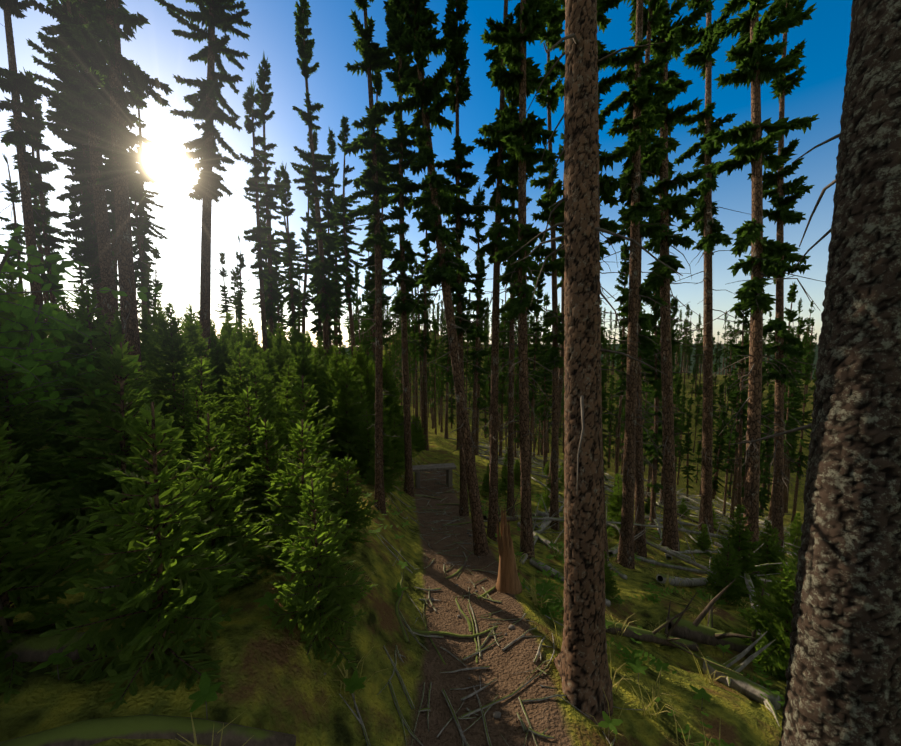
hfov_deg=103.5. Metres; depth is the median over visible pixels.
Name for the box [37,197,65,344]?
spruce
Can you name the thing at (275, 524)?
young fir
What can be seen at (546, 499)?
fir seedling
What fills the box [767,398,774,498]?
spruce
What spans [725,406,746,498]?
spruce
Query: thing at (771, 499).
spruce
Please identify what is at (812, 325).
spruce
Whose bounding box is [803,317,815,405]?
spruce
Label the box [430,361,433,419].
spruce
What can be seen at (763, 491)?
spruce
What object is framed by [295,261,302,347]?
spruce
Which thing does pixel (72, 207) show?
spruce
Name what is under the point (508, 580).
broken snag
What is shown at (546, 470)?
fir seedling
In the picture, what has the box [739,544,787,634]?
deadfall
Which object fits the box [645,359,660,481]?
spruce
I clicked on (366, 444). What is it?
young fir
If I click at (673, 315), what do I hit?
spruce
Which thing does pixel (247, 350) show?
young fir
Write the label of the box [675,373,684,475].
spruce
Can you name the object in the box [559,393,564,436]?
spruce
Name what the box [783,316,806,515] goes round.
conifer tree
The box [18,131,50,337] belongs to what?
spruce
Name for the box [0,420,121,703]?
young fir
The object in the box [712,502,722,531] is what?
fir seedling
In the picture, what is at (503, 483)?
fir seedling
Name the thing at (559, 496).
deadfall
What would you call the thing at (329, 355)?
young fir
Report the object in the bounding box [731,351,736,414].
spruce
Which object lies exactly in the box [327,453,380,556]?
young fir
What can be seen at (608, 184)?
spruce
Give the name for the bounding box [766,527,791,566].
fir seedling
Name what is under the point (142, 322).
young fir
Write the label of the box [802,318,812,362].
spruce
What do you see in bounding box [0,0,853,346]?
sky
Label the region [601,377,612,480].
spruce
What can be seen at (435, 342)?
spruce
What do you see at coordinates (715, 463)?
spruce
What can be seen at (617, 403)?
spruce
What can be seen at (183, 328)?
young fir
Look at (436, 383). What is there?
spruce
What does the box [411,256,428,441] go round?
spruce
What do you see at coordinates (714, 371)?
spruce
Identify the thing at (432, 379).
spruce
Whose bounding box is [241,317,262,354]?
young fir
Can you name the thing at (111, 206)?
spruce
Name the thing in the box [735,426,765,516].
spruce
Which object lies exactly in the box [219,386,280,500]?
young fir
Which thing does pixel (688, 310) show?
spruce
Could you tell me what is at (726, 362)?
spruce
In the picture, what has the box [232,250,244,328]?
spruce
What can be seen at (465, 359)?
spruce
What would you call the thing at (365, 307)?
spruce
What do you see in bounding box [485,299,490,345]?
spruce
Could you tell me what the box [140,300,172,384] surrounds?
young fir
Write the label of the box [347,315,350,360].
spruce
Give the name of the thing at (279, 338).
young fir
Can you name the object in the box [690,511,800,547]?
deadfall
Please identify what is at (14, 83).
conifer tree
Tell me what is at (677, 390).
spruce
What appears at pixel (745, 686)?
fallen log
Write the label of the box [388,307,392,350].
spruce
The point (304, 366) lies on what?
young fir
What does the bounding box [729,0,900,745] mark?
spruce
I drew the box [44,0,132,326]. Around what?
conifer tree
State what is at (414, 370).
spruce
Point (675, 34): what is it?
spruce
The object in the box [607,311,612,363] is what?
spruce
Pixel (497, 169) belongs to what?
spruce
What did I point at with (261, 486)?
young fir
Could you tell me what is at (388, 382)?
young fir
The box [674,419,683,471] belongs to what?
spruce
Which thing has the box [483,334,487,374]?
spruce
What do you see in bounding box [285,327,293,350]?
young fir
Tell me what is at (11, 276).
young fir
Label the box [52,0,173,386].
spruce
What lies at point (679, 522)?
fallen log
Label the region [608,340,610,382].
spruce
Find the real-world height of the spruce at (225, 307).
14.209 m
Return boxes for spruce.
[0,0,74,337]
[0,216,10,221]
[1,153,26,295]
[3,249,24,293]
[13,67,72,341]
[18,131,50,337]
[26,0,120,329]
[28,0,131,327]
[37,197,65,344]
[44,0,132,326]
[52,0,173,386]
[65,198,88,306]
[70,126,158,310]
[79,215,94,310]
[127,62,167,340]
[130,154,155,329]
[134,270,141,330]
[136,235,153,325]
[137,272,154,326]
[150,246,163,328]
[154,0,251,360]
[214,251,234,325]
[229,268,242,332]
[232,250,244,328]
[233,235,246,330]
[240,80,274,361]
[244,52,295,347]
[252,225,276,329]
[260,218,276,339]
[266,304,283,339]
[269,197,281,311]
[272,248,284,334]
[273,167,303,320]
[274,282,288,338]
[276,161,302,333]
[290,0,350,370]
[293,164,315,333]
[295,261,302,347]
[302,128,334,357]
[314,174,343,358]
[322,126,350,349]
[326,116,365,357]
[333,247,344,353]
[334,0,413,515]
[342,278,358,364]
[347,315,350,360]
[349,290,358,355]
[352,260,366,366]
[354,301,358,350]
[355,69,398,373]
[356,297,365,348]
[358,293,365,347]
[361,1,429,496]
[361,252,372,357]
[361,322,365,351]
[361,322,366,366]
[362,274,370,362]
[364,264,374,346]
[365,160,396,366]
[378,0,490,555]
[382,285,388,342]
[387,336,392,370]
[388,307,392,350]
[389,304,397,359]
[394,313,401,384]
[400,313,412,402]
[407,313,413,403]
[408,256,419,418]
[409,171,438,450]
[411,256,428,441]
[411,318,415,406]
[411,366,414,413]
[412,335,417,416]
[414,288,422,339]
[416,285,431,415]
[423,0,488,515]
[427,329,431,412]
[427,367,429,415]
[428,290,431,334]
[428,343,436,428]
[430,329,439,427]
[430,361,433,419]
[431,306,440,434]
[436,314,446,432]
[436,360,439,423]
[436,371,439,417]
[437,306,439,351]
[438,371,443,424]
[440,255,456,438]
[442,352,450,409]
[448,360,455,422]
[448,370,455,428]
[450,299,466,450]
[462,0,531,541]
[463,333,466,394]
[463,334,469,401]
[465,185,489,464]
[467,362,472,414]
[468,244,490,454]
[468,326,483,447]
[469,0,563,559]
[480,356,488,424]
[480,375,488,437]
[483,326,490,443]
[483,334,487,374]
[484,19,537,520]
[484,380,498,436]
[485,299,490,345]
[498,272,509,457]
[498,366,501,439]
[503,360,508,449]
[503,384,506,434]
[505,0,682,729]
[505,348,518,456]
[514,329,515,377]
[514,373,519,447]
[528,240,549,473]
[528,315,533,392]
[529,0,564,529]
[530,356,540,458]
[533,293,551,472]
[535,342,551,454]
[535,397,540,447]
[536,399,546,452]
[537,355,542,455]
[540,295,545,368]
[545,0,643,562]
[546,366,551,462]
[546,377,551,452]
[547,126,564,483]
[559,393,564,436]
[560,368,564,452]
[562,356,564,471]
[600,0,694,568]
[601,326,609,443]
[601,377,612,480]
[602,307,606,357]
[602,337,608,371]
[603,0,670,557]
[604,340,609,389]
[604,406,614,463]
[606,240,629,485]
[606,348,615,420]
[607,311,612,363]
[607,375,615,467]
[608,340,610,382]
[609,321,612,365]
[610,316,617,376]
[610,358,620,465]
[611,427,615,458]
[615,343,626,473]
[615,380,625,460]
[615,413,621,465]
[618,325,621,348]
[618,370,626,474]
[620,0,715,550]
[641,290,681,524]
[642,365,650,451]
[643,320,661,497]
[643,384,651,471]
[644,330,661,478]
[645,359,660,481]
[648,312,672,501]
[658,296,679,504]
[671,0,750,533]
[672,327,677,403]
[673,366,679,442]
[673,382,680,445]
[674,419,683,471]
[675,310,682,369]
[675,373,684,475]
[675,395,687,472]
[676,409,684,484]
[677,323,682,365]
[679,411,697,500]
[680,304,689,376]
[680,318,685,365]
[681,0,824,554]
[681,308,689,371]
[682,323,690,383]
[682,384,687,405]
[685,398,692,472]
[686,311,693,371]
[686,340,692,369]
[686,351,691,378]
[687,365,696,408]
[692,323,700,396]
[693,395,699,452]
[693,441,701,482]
[694,384,701,423]
[695,313,701,357]
[695,335,717,496]
[696,322,700,378]
[698,334,702,386]
[712,382,724,492]
[712,408,727,498]
[713,363,718,429]
[713,373,731,494]
[714,331,720,385]
[715,397,727,450]
[717,341,721,374]
[717,369,740,515]
[721,311,727,374]
[722,443,733,500]
[723,349,729,404]
[724,324,733,374]
[724,332,749,506]
[725,0,816,557]
[725,321,729,375]
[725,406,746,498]
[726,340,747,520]
[727,314,736,374]
[727,414,745,497]
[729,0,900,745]
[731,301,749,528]
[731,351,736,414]
[733,323,739,367]
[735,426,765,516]
[741,361,748,504]
[743,327,749,370]
[745,365,768,483]
[759,401,773,513]
[759,439,773,511]
[759,441,770,513]
[761,359,769,441]
[761,383,772,432]
[763,358,790,520]
[765,311,772,373]
[766,334,771,385]
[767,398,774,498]
[770,281,808,477]
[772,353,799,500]
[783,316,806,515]
[784,370,800,512]
[786,344,805,512]
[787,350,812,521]
[794,299,802,339]
[802,301,813,379]
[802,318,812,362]
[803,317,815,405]
[807,321,816,393]
[808,369,816,409]
[810,333,816,377]
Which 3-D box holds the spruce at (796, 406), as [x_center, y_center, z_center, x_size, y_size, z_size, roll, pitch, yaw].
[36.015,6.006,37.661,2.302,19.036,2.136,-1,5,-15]
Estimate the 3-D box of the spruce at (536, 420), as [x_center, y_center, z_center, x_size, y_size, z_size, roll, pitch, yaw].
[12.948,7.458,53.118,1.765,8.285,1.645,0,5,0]
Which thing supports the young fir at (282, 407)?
on the ground
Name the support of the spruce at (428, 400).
on the ground
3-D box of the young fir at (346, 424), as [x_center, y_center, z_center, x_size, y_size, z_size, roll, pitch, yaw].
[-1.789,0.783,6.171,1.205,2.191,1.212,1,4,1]
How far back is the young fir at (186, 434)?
2.76 m
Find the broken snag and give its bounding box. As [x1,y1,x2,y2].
[495,509,521,593]
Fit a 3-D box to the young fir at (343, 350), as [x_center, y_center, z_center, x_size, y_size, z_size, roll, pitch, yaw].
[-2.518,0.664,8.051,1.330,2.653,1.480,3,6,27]
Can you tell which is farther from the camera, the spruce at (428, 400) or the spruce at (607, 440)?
the spruce at (428, 400)
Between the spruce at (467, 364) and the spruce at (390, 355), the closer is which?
the spruce at (467, 364)
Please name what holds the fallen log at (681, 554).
on the ground
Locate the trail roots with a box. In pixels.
[324,460,642,745]
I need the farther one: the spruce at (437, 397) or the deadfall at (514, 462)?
the spruce at (437, 397)
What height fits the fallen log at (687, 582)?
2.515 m
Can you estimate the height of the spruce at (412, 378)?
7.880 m
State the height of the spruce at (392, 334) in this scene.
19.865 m
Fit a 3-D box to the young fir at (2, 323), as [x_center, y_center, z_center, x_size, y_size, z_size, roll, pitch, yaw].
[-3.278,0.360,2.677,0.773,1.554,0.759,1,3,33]
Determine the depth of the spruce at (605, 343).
107.47 m
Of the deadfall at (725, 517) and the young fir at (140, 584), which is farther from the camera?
the deadfall at (725, 517)
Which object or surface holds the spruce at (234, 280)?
on the ground
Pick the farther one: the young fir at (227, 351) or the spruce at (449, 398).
the spruce at (449, 398)
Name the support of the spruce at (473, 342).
on the ground
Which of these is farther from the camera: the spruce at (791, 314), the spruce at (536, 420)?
the spruce at (536, 420)
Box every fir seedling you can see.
[478,461,501,499]
[498,465,514,497]
[502,446,507,464]
[514,460,519,486]
[539,486,549,508]
[543,461,549,475]
[545,469,563,495]
[558,463,563,477]
[604,552,621,605]
[605,473,622,538]
[644,497,650,513]
[677,498,690,519]
[690,524,713,555]
[699,540,751,606]
[707,504,767,595]
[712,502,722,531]
[727,544,800,680]
[750,520,786,588]
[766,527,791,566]
[784,512,802,550]
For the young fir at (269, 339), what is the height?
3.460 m
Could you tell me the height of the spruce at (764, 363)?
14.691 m
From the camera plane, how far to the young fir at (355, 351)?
15.31 m
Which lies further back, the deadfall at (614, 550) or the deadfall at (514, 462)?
the deadfall at (514, 462)
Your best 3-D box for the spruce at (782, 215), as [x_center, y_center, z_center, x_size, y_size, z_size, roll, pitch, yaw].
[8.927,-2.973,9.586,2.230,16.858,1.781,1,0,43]
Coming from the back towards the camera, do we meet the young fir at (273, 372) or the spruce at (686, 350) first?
the spruce at (686, 350)
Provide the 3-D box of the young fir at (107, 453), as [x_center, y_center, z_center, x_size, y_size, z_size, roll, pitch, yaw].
[-2.021,0.575,2.202,0.855,1.540,0.762,0,3,-20]
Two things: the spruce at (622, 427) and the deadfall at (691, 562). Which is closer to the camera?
the deadfall at (691, 562)
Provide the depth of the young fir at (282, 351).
9.29 m
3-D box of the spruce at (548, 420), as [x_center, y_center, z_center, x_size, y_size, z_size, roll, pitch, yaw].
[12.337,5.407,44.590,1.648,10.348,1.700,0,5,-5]
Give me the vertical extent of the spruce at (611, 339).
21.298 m
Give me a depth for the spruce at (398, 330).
78.51 m
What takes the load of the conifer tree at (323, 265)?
on the ground
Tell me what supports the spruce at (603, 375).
on the ground
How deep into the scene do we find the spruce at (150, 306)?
25.65 m
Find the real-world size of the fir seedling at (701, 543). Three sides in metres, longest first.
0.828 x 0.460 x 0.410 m
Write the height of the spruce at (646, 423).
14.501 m
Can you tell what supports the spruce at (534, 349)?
on the ground
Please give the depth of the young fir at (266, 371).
6.03 m
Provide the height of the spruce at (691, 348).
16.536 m
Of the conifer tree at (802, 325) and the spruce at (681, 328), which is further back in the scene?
the spruce at (681, 328)
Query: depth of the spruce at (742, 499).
35.61 m
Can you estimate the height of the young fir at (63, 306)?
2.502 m
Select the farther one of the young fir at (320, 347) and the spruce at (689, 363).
the spruce at (689, 363)
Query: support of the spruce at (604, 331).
on the ground
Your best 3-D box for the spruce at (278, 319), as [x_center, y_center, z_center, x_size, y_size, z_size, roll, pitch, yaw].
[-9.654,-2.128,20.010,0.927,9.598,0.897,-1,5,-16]
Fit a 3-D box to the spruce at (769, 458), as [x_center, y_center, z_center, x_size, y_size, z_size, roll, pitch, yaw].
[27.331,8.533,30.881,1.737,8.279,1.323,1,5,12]
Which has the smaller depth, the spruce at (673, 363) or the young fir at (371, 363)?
the young fir at (371, 363)
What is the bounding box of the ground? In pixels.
[0,329,817,745]
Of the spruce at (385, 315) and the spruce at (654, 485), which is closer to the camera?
the spruce at (654, 485)
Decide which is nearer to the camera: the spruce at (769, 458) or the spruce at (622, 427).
the spruce at (769, 458)
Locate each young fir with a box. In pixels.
[0,267,52,341]
[0,288,50,424]
[0,316,88,491]
[0,343,81,535]
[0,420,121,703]
[0,440,88,570]
[1,281,18,318]
[11,288,59,390]
[31,341,193,560]
[34,288,160,489]
[39,400,260,712]
[41,295,77,389]
[42,323,184,523]
[43,281,154,447]
[106,303,161,401]
[134,362,168,436]
[138,305,153,368]
[139,302,223,436]
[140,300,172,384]
[148,412,284,623]
[150,328,183,398]
[157,304,228,416]
[158,390,225,481]
[163,357,236,465]
[168,386,248,526]
[178,313,189,341]
[198,319,235,375]
[207,335,232,404]
[209,326,237,393]
[214,341,278,466]
[216,312,241,365]
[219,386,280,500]
[224,347,248,401]
[224,348,267,404]
[224,370,289,488]
[226,419,299,545]
[227,329,247,366]
[234,319,246,344]
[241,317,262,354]
[242,327,259,359]
[247,419,358,572]
[249,357,288,424]
[254,345,277,383]
[257,325,277,362]
[259,359,281,421]
[260,348,281,402]
[263,380,315,469]
[263,477,377,671]
[270,322,300,376]
[274,340,294,399]
[274,375,358,512]
[275,333,325,430]
[275,358,317,433]
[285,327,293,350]
[286,320,301,373]
[297,330,324,375]
[308,345,328,414]
[308,345,370,453]
[311,344,360,415]
[314,336,327,373]
[317,355,374,467]
[319,345,334,397]
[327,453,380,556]
[339,379,374,458]
[349,358,365,396]
[350,347,359,374]
[351,409,384,478]
[352,344,367,385]
[357,360,401,431]
[357,365,389,431]
[360,356,374,379]
[364,416,405,492]
[383,350,410,421]
[383,356,413,434]
[384,409,402,437]
[387,417,404,472]
[388,416,403,461]
[399,418,418,460]
[411,425,419,447]
[412,418,426,452]
[413,417,426,447]
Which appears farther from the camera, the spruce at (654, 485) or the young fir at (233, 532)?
the spruce at (654, 485)
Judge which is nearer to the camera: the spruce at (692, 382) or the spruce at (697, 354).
the spruce at (692, 382)
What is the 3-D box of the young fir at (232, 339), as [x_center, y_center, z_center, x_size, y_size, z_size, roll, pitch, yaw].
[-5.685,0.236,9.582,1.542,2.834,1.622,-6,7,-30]
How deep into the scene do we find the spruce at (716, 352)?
95.39 m
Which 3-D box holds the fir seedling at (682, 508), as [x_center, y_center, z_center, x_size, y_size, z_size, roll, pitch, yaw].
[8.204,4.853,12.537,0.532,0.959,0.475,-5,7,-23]
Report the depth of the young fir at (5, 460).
1.75 m
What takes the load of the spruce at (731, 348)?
on the ground
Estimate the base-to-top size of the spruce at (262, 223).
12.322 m
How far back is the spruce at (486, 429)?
41.33 m
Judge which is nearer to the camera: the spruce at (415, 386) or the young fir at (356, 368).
the young fir at (356, 368)
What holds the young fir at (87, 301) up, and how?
on the ground
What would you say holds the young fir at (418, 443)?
on the ground
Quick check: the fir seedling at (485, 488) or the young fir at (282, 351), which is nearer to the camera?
the fir seedling at (485, 488)
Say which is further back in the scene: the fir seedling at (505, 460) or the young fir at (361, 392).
the fir seedling at (505, 460)
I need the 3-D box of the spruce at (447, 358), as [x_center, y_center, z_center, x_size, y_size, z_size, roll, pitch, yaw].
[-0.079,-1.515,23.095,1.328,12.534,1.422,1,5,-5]
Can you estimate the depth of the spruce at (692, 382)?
84.14 m
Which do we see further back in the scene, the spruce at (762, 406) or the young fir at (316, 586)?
the spruce at (762, 406)
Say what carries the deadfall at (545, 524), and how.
on the ground
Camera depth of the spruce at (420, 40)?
3.80 m
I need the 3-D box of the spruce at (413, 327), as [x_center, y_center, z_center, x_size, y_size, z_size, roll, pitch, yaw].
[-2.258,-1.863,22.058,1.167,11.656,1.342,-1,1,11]
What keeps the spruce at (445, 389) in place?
on the ground
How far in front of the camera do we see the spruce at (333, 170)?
21.09 m
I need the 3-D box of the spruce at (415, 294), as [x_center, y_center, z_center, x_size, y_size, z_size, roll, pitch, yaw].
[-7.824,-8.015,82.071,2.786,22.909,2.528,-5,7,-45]
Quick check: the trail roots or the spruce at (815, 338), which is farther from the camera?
the spruce at (815, 338)
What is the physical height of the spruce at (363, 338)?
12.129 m
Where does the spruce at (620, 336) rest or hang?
on the ground
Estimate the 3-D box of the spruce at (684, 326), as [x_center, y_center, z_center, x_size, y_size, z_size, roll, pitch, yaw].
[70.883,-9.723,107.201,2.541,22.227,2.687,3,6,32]
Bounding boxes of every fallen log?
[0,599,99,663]
[0,703,295,745]
[483,490,548,521]
[517,513,563,554]
[519,508,562,563]
[530,557,610,606]
[535,496,653,531]
[605,592,741,674]
[607,520,690,558]
[607,561,626,578]
[645,507,727,531]
[656,542,787,586]
[666,577,787,663]
[703,631,780,726]
[714,542,787,564]
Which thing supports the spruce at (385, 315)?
on the ground
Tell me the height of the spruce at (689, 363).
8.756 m
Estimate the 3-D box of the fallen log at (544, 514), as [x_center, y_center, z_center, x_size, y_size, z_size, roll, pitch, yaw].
[2.920,2.994,7.246,2.533,1.040,0.440,0,5,-5]
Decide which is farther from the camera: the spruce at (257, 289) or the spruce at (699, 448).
the spruce at (699, 448)
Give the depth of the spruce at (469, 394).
75.63 m
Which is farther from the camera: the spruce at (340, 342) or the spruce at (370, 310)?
the spruce at (340, 342)
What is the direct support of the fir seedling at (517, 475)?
on the ground
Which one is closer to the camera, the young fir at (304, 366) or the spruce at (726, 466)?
the young fir at (304, 366)
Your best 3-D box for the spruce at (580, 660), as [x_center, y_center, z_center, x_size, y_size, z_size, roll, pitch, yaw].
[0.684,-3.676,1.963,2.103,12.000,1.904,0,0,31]
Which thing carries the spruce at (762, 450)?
on the ground
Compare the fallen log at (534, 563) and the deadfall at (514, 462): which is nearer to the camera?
the fallen log at (534, 563)
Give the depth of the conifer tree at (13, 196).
17.00 m
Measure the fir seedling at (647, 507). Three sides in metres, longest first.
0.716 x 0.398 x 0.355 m
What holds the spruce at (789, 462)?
on the ground
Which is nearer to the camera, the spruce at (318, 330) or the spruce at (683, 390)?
the spruce at (318, 330)
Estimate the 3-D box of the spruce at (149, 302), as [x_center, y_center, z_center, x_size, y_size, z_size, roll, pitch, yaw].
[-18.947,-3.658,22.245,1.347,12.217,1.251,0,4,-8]
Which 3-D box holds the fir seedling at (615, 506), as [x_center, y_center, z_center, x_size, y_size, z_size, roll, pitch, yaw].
[3.391,2.741,7.109,0.749,1.505,0.735,-4,8,-10]
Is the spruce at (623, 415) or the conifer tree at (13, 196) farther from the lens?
the spruce at (623, 415)
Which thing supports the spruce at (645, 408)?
on the ground
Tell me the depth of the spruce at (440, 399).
42.81 m
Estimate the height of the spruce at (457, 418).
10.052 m
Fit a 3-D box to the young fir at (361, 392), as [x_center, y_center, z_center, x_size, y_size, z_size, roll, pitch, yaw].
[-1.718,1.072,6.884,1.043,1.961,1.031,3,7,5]
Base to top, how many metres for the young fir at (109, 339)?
1.745 m
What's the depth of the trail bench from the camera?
7.26 m
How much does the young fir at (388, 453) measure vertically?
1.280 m
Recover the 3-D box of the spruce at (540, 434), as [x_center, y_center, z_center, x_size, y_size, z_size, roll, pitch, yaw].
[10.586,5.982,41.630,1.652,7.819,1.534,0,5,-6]
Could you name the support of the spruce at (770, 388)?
on the ground
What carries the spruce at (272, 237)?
on the ground
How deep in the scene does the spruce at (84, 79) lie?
7.08 m
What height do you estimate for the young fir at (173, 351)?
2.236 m
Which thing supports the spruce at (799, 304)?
on the ground
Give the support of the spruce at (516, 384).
on the ground
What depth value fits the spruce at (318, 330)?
15.60 m
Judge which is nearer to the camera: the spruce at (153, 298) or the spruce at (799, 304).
the spruce at (153, 298)
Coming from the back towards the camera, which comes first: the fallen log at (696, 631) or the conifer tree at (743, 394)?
the conifer tree at (743, 394)
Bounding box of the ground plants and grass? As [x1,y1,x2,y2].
[29,448,784,745]
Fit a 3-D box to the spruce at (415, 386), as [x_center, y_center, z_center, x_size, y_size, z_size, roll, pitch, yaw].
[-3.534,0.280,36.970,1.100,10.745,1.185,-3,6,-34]
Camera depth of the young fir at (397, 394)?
14.13 m
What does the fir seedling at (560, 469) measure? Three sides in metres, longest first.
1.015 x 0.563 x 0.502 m
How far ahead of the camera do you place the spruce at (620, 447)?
56.57 m
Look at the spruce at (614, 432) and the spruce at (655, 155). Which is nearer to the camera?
the spruce at (655, 155)
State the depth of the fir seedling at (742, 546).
5.06 m
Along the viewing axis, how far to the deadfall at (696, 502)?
21.00 m
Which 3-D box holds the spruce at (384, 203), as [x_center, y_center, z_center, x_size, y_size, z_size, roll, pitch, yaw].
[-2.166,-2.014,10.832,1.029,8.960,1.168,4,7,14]
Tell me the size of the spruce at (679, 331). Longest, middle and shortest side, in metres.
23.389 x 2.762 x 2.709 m
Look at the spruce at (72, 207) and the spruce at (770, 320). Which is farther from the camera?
the spruce at (770, 320)
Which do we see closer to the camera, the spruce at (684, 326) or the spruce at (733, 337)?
the spruce at (684, 326)
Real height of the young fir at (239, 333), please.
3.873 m
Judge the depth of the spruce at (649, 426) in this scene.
42.14 m
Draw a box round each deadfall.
[479,455,560,467]
[506,464,608,487]
[515,499,662,527]
[531,474,563,501]
[536,503,563,530]
[548,496,773,597]
[563,468,727,534]
[608,513,655,556]
[634,552,780,582]
[644,479,723,516]
[647,503,672,560]
[659,513,796,554]
[677,507,711,557]
[677,517,753,553]
[688,505,789,533]
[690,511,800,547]
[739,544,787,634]
[751,534,784,573]
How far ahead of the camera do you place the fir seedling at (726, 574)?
4.52 m
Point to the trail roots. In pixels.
(442, 634)
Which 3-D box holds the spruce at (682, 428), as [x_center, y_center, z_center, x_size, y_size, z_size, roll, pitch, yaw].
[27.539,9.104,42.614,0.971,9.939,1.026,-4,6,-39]
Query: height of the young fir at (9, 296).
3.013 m
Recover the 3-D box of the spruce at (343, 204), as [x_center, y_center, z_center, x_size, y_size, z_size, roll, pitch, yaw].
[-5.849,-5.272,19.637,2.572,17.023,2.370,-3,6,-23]
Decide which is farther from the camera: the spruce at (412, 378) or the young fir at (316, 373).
the spruce at (412, 378)
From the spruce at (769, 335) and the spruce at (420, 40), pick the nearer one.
the spruce at (420, 40)
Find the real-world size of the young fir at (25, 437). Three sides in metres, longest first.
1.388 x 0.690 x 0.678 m
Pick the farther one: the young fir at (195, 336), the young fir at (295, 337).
the young fir at (295, 337)
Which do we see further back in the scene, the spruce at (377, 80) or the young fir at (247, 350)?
the spruce at (377, 80)
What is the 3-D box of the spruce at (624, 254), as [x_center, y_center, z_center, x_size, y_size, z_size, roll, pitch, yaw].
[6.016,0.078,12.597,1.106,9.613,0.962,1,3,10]
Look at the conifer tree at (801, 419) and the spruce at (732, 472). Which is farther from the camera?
the spruce at (732, 472)
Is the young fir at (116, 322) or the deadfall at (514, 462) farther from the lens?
the deadfall at (514, 462)
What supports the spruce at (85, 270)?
on the ground
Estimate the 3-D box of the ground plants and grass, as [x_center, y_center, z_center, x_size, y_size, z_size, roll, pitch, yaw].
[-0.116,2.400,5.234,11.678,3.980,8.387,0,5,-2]
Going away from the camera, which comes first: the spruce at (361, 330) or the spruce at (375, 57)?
the spruce at (375, 57)
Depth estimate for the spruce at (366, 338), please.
49.13 m
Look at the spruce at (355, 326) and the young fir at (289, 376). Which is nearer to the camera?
the young fir at (289, 376)
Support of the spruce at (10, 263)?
on the ground
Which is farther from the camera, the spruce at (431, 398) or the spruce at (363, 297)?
the spruce at (363, 297)
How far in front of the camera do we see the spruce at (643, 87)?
4.93 m
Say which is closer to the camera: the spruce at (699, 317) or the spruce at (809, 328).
the spruce at (809, 328)
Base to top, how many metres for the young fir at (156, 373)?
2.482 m
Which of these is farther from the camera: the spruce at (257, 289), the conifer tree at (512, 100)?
the spruce at (257, 289)
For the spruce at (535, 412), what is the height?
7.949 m
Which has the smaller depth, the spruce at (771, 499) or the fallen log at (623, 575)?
the fallen log at (623, 575)
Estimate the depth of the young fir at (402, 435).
8.88 m
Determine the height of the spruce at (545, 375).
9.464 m
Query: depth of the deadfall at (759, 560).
6.20 m
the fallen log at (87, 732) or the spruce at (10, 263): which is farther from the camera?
the spruce at (10, 263)
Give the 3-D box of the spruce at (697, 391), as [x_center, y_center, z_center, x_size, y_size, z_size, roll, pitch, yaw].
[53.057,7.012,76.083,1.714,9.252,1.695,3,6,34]
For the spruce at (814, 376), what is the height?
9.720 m
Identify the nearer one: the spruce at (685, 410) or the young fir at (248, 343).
the young fir at (248, 343)
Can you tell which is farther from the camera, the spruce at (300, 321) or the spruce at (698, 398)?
the spruce at (698, 398)
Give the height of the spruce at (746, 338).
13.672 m
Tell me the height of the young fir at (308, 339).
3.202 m
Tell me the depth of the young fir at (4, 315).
5.28 m
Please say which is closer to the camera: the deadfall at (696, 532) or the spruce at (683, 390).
the deadfall at (696, 532)
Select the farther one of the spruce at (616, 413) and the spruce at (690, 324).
the spruce at (690, 324)
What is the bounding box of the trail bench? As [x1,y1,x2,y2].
[412,463,455,487]
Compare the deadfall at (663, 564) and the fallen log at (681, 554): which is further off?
the fallen log at (681, 554)
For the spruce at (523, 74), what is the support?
on the ground
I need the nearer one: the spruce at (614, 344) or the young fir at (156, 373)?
the young fir at (156, 373)
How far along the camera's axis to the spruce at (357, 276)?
31.24 m
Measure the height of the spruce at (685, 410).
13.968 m
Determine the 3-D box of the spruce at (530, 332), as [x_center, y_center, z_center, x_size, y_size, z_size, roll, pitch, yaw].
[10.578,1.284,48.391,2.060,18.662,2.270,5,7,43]
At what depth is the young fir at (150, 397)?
3.82 m
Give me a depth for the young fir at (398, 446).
7.19 m
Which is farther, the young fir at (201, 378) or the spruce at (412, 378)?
the spruce at (412, 378)
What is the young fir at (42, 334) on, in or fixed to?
on the ground
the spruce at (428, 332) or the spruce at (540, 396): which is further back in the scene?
the spruce at (540, 396)
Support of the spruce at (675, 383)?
on the ground
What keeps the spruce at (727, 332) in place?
on the ground
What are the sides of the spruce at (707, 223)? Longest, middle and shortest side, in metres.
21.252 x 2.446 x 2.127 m
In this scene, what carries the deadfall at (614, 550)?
on the ground
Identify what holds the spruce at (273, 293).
on the ground
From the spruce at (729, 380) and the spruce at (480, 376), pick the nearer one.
the spruce at (480, 376)
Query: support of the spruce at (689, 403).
on the ground
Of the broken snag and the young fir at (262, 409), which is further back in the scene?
the young fir at (262, 409)
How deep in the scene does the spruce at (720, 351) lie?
122.55 m
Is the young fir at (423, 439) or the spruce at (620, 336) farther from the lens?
the spruce at (620, 336)
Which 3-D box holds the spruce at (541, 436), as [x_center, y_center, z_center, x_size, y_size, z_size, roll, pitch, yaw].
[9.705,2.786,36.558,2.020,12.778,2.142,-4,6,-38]
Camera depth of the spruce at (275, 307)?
31.60 m
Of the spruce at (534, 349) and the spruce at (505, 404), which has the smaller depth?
the spruce at (534, 349)
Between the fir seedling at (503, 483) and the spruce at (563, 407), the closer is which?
the fir seedling at (503, 483)
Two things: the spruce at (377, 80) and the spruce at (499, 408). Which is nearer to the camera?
the spruce at (377, 80)
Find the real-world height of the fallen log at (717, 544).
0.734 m
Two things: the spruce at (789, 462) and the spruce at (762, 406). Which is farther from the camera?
the spruce at (789, 462)

